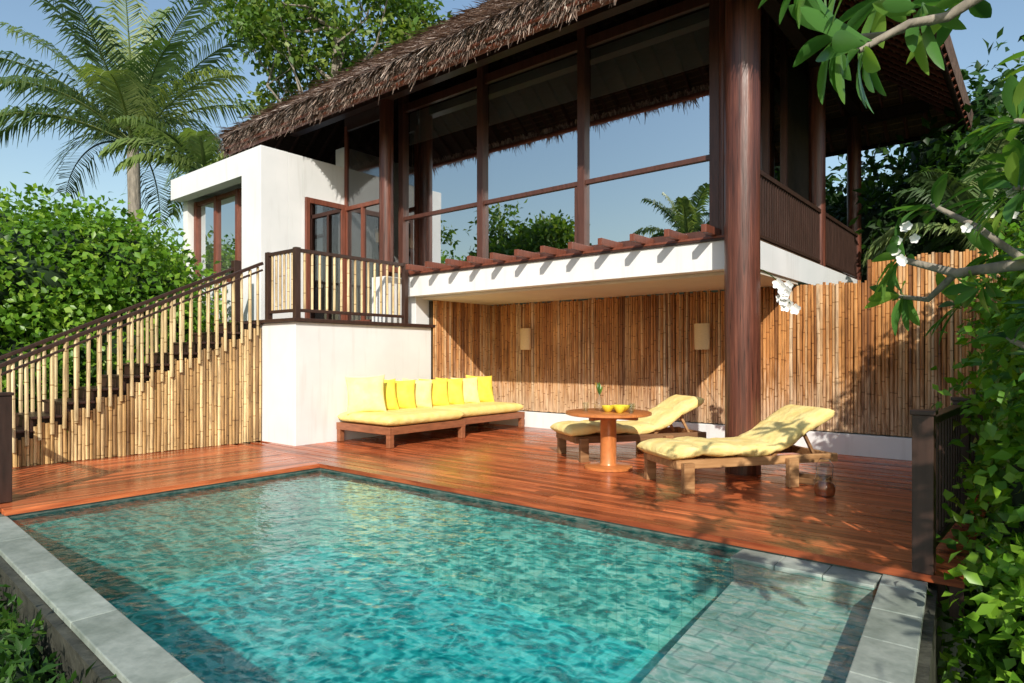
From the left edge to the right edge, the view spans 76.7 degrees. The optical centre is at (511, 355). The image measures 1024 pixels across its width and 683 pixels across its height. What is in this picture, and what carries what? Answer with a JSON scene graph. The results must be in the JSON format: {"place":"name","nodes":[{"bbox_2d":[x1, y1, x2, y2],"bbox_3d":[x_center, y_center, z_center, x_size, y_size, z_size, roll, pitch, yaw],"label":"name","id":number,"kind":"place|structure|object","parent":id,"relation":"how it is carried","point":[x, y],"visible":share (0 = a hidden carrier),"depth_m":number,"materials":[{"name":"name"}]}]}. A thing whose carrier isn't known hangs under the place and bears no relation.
{"place":"outdoors","nodes":[
{"label":"outdoors","id":0,"kind":"place"},
{"bbox_2d":[0,0,1023,253],"label":"sky","id":1,"kind":"structure","parent":0,"point":[969,45],"materials":[{"name":"blue"}]},
{"bbox_2d":[799,473,831,484],"bbox_3d":[3.277,1.363,7.150,0.400,0.066,0.300,0,0,39],"label":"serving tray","id":2,"kind":"object","parent":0,"point":[807,479],"visible":0.49,"depth_m":7.15,"materials":[{"name":"brown wood"}]},
{"bbox_3d":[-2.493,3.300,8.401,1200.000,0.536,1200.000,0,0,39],"label":"ground","id":3,"kind":"structure","parent":0,"visible":0},
{"bbox_2d":[0,584,116,682],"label":"understorey plants","id":4,"kind":"object","parent":3,"relation":"on","point":[17,665],"visible":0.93,"depth_m":3.41,"materials":[{"name":"green plant"}]},
{"bbox_2d":[0,172,231,460],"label":"climbing hedge","id":5,"kind":"object","parent":3,"relation":"on","point":[57,276],"visible":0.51,"depth_m":10.39,"materials":[{"name":"green plant"}]},
{"bbox_2d":[50,212,182,268],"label":"distant trees","id":6,"kind":"object","parent":3,"relation":"on","point":[176,233],"depth_m":27.49,"materials":[{"name":"green plant"}]},
{"bbox_2d":[0,0,262,234],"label":"palm tree","id":7,"kind":"object","parent":3,"relation":"on","point":[128,85],"visible":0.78,"depth_m":18.94,"materials":[{"name":"green plant"}]},
{"bbox_2d":[98,115,233,222],"bbox_3d":[-7.532,-1.149,16.012,3.988,9.115,4.480,0,0,9],"label":"palm tree","id":8,"kind":"object","parent":3,"relation":"on","point":[203,152],"visible":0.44,"depth_m":15.18,"materials":[{"name":"green plant"}]},
{"bbox_2d":[187,0,451,125],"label":"broadleaf tree","id":9,"kind":"object","parent":3,"relation":"on","point":[263,24],"visible":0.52,"depth_m":24.49,"materials":[{"name":"green plant"}]},
{"bbox_2d":[376,12,431,52],"bbox_3d":[-1.134,-4.389,23.100,6.971,15.623,6.715,0,0,-28],"label":"broadleaf tree","id":10,"kind":"object","parent":3,"relation":"on","point":[415,20],"depth_m":21.96,"materials":[{"name":"green plant"}]},
{"bbox_2d":[0,468,936,682],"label":"swimming pool","id":11,"kind":"structure","parent":3,"relation":"in","point":[777,618],"depth_m":5.45,"materials":[{"name":"liquid"}]},
{"bbox_2d":[10,470,755,682],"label":"water","id":12,"kind":"structure","parent":11,"relation":"in","point":[390,670],"depth_m":4.38,"materials":[{"name":"teal liquid"}]},
{"bbox_2d":[0,423,993,682],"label":"wooden deck","id":13,"kind":"structure","parent":3,"relation":"on","point":[860,519],"depth_m":6.99,"materials":[{"name":"wood"}]},
{"bbox_2d":[0,392,13,502],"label":"deck railing","id":14,"kind":"object","parent":13,"relation":"on","point":[5,447],"visible":1,"depth_m":6.16,"materials":[{"name":"brown wood"}]},
{"bbox_2d":[0,260,263,466],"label":"garden staircase","id":15,"kind":"structure","parent":13,"relation":"on","point":[211,381],"depth_m":9.44,"materials":[{"name":"brown wood"}]},
{"bbox_2d":[336,407,465,448],"bbox_3d":[-1.831,1.152,10.796,1.340,0.490,1.660,0,0,39],"label":"daybed","id":16,"kind":"object","parent":13,"relation":"on","point":[389,424],"visible":0.95,"depth_m":10.29,"materials":[{"name":"yellow fabric"}]},
{"bbox_2d":[345,375,386,414],"bbox_3d":[-2.384,0.632,10.564,0.667,0.638,0.272,0,0,-14],"label":"throw pillow","id":17,"kind":"object","parent":16,"relation":"on","point":[366,394],"visible":1,"depth_m":10.49,"materials":[{"name":"yellow fabric"}]},
{"bbox_2d":[384,378,399,409],"bbox_3d":[-2.204,0.670,10.909,0.591,0.566,0.256,0,0,-24],"label":"throw pillow","id":18,"kind":"object","parent":16,"relation":"on","point":[390,398],"visible":0.38,"depth_m":10.89,"materials":[{"name":"fabric"}]},
{"bbox_2d":[384,379,415,408],"bbox_3d":[-1.937,0.674,11.233,0.553,0.532,0.256,0,0,-17],"label":"throw pillow","id":19,"kind":"object","parent":16,"relation":"on","point":[405,393],"visible":0.48,"depth_m":11.18,"materials":[{"name":"fabric"}]},
{"bbox_2d":[403,378,432,407],"bbox_3d":[-1.683,0.674,11.542,0.581,0.557,0.254,0,0,-18],"label":"throw pillow","id":20,"kind":"object","parent":16,"relation":"on","point":[423,388],"visible":0.59,"depth_m":11.49,"materials":[{"name":"yellow fabric"}]},
{"bbox_2d":[432,402,524,435],"bbox_3d":[-0.766,1.152,12.231,1.160,0.490,1.790,0,0,39],"label":"daybed","id":21,"kind":"object","parent":13,"relation":"on","point":[480,413],"visible":0.62,"depth_m":11.87,"materials":[{"name":"yellow fabric"}]},
{"bbox_2d":[419,378,449,405],"bbox_3d":[-1.422,0.674,11.858,0.551,0.530,0.256,0,0,-22],"label":"throw pillow","id":22,"kind":"object","parent":21,"relation":"on","point":[439,394],"visible":0.64,"depth_m":11.81,"materials":[{"name":"fabric"}]},
{"bbox_2d":[435,377,464,403],"bbox_3d":[-1.162,0.674,12.175,0.564,0.543,0.256,0,0,-22],"label":"throw pillow","id":23,"kind":"object","parent":21,"relation":"on","point":[455,390],"visible":0.59,"depth_m":12.13,"materials":[{"name":"fabric"}]},
{"bbox_2d":[451,377,479,402],"bbox_3d":[-0.895,0.674,12.499,0.550,0.528,0.256,0,0,-23],"label":"throw pillow","id":24,"kind":"object","parent":21,"relation":"on","point":[470,391],"visible":0.58,"depth_m":12.45,"materials":[{"name":"yellow fabric"}]},
{"bbox_2d":[466,375,493,401],"bbox_3d":[-0.628,0.660,12.823,0.602,0.576,0.260,0,0,-27],"label":"throw pillow","id":25,"kind":"object","parent":21,"relation":"on","point":[485,391],"visible":0.54,"depth_m":12.78,"materials":[{"name":"fabric"}]},
{"bbox_2d":[566,408,651,471],"bbox_3d":[1.199,1.044,8.056,1.060,0.704,1.060,0,0,39],"label":"round table","id":26,"kind":"object","parent":13,"relation":"on","point":[607,462],"visible":0.97,"depth_m":7.96,"materials":[{"name":"orange wood"}]},
{"bbox_2d":[602,405,613,411],"bbox_3d":[1.184,0.653,7.991,0.160,0.075,0.160,0,0,39],"label":"bowl","id":27,"kind":"object","parent":26,"relation":"on","point":[607,408],"visible":1,"depth_m":7.94,"materials":[{"name":"yellow ceramic"}]},
{"bbox_2d":[614,406,624,412],"bbox_3d":[1.301,0.653,7.818,0.140,0.075,0.140,0,0,39],"label":"bowl","id":28,"kind":"object","parent":26,"relation":"on","point":[619,409],"visible":1,"depth_m":7.77,"materials":[{"name":"yellow ceramic"}]},
{"bbox_2d":[610,405,630,411],"bbox_3d":[1.351,0.653,8.036,0.260,0.075,0.260,0,0,39],"label":"bowl","id":29,"kind":"object","parent":26,"relation":"on","point":[627,407],"visible":0.47,"depth_m":7.98,"materials":[{"name":"yellow ceramic"}]},
{"bbox_2d":[550,394,705,462],"bbox_3d":[1.633,0.988,9.134,2.076,0.825,0.876,0,0,-17],"label":"sun lounger","id":30,"kind":"object","parent":13,"relation":"on","point":[666,413],"visible":0.83,"depth_m":8.92,"materials":[{"name":"yellow fabric"}]},
{"bbox_2d":[489,411,911,460],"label":"plinth","id":31,"kind":"structure","parent":13,"relation":"on","point":[883,446],"depth_m":9.27,"materials":[{"name":"white paint"}]},
{"bbox_2d":[429,254,1000,436],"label":"bamboo wall","id":32,"kind":"structure","parent":13,"relation":"on","point":[430,312],"depth_m":9.18,"materials":[{"name":"brown wood"}]},
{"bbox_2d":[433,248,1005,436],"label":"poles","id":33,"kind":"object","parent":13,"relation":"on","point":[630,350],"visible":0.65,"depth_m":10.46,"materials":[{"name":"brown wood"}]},
{"bbox_2d":[520,328,530,349],"bbox_3d":[0.276,-0.330,12.742,0.260,0.420,0.178,0,0,39],"label":"wall lamp","id":34,"kind":"object","parent":33,"relation":"attached to","point":[525,338],"visible":1,"depth_m":12.65,"materials":[{"name":"fabric"}]},
{"bbox_2d":[694,323,709,349],"bbox_3d":[3.071,-0.310,10.441,0.260,0.420,0.178,0,0,39],"label":"wall lamp","id":35,"kind":"object","parent":33,"relation":"attached to","point":[701,336],"visible":1,"depth_m":10.35,"materials":[{"name":"fabric"}]},
{"bbox_2d":[637,404,837,494],"bbox_3d":[2.486,0.988,7.184,2.076,0.825,0.876,0,0,-16],"label":"sun lounger","id":36,"kind":"object","parent":13,"relation":"on","point":[785,429],"visible":0.98,"depth_m":6.94,"materials":[{"name":"yellow fabric"}]},
{"bbox_2d":[813,458,835,495],"bbox_3d":[3.135,1.215,6.490,0.203,0.366,0.203,0,0,39],"label":"glass lantern","id":37,"kind":"object","parent":13,"relation":"on","point":[824,488],"visible":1,"depth_m":6.43,"materials":[{"name":"glass"}]},
{"bbox_2d":[909,389,993,574],"bbox_3d":[4.312,0.873,6.090,0.172,1.046,5.168,0,0,41],"label":"deck railing","id":38,"kind":"object","parent":13,"relation":"on","point":[936,458],"visible":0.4,"depth_m":4.18,"materials":[{"name":"brown wood"}]},
{"bbox_2d":[171,0,972,475],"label":"thatched villa","id":39,"kind":"object","parent":3,"relation":"on","point":[487,152],"visible":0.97,"depth_m":10.52,"materials":[{"name":"white paint"}]},
{"bbox_2d":[199,193,241,281],"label":"wing window glass","id":40,"kind":"structure","parent":39,"relation":"in","point":[226,205],"depth_m":13.48,"materials":[{"name":"clear glass"}]},
{"bbox_2d":[398,0,787,271],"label":"window frames","id":41,"kind":"structure","parent":39,"relation":"in","point":[580,46],"depth_m":9.94,"materials":[{"name":"brown wood"}]},
{"bbox_2d":[406,0,782,265],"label":"window glass","id":42,"kind":"structure","parent":39,"relation":"in","point":[648,86],"depth_m":10.13,"materials":[{"name":"clear glass"}]},
{"bbox_2d":[760,269,800,314],"bbox_3d":[3.147,-0.793,7.788,0.148,0.624,0.674,0,0,-28],"label":"hanging orchid","id":43,"kind":"object","parent":39,"relation":"hanging from","point":[786,303],"visible":1,"depth_m":7.63,"materials":[{"name":"white plant"}]},
{"bbox_2d":[758,0,1023,381],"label":"frangipani tree","id":44,"kind":"object","parent":3,"relation":"on","point":[841,36],"visible":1,"depth_m":3.12,"materials":[{"name":"green plant"}]},
{"bbox_2d":[826,27,1023,282],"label":"garden trees","id":45,"kind":"object","parent":3,"relation":"on","point":[877,200],"visible":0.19,"depth_m":12.49,"materials":[{"name":"green plant"}]},
{"bbox_2d":[862,133,1023,266],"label":"palm tree","id":46,"kind":"object","parent":3,"relation":"on","point":[954,186],"visible":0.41,"depth_m":10.11,"materials":[{"name":"green plant"}]},
{"bbox_2d":[927,197,1023,682],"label":"flowering shrub","id":47,"kind":"object","parent":3,"relation":"on","point":[992,626],"visible":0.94,"depth_m":4.15,"materials":[{"name":"green plant"}]},
{"bbox_3d":[1.104,0.562,8.161,0.130,0.255,0.130,0,0,39],"label":"glass bottle","id":48,"kind":"object","parent":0,"visible":0},
{"bbox_2d":[596,382,602,394],"bbox_3d":[1.100,0.412,8.162,0.083,0.175,0.100,0,0,-29],"label":"table plant","id":49,"kind":"object","parent":48,"relation":"in","point":[599,387],"visible":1,"depth_m":8.14,"materials":[{"name":"green plant"}]}
]}

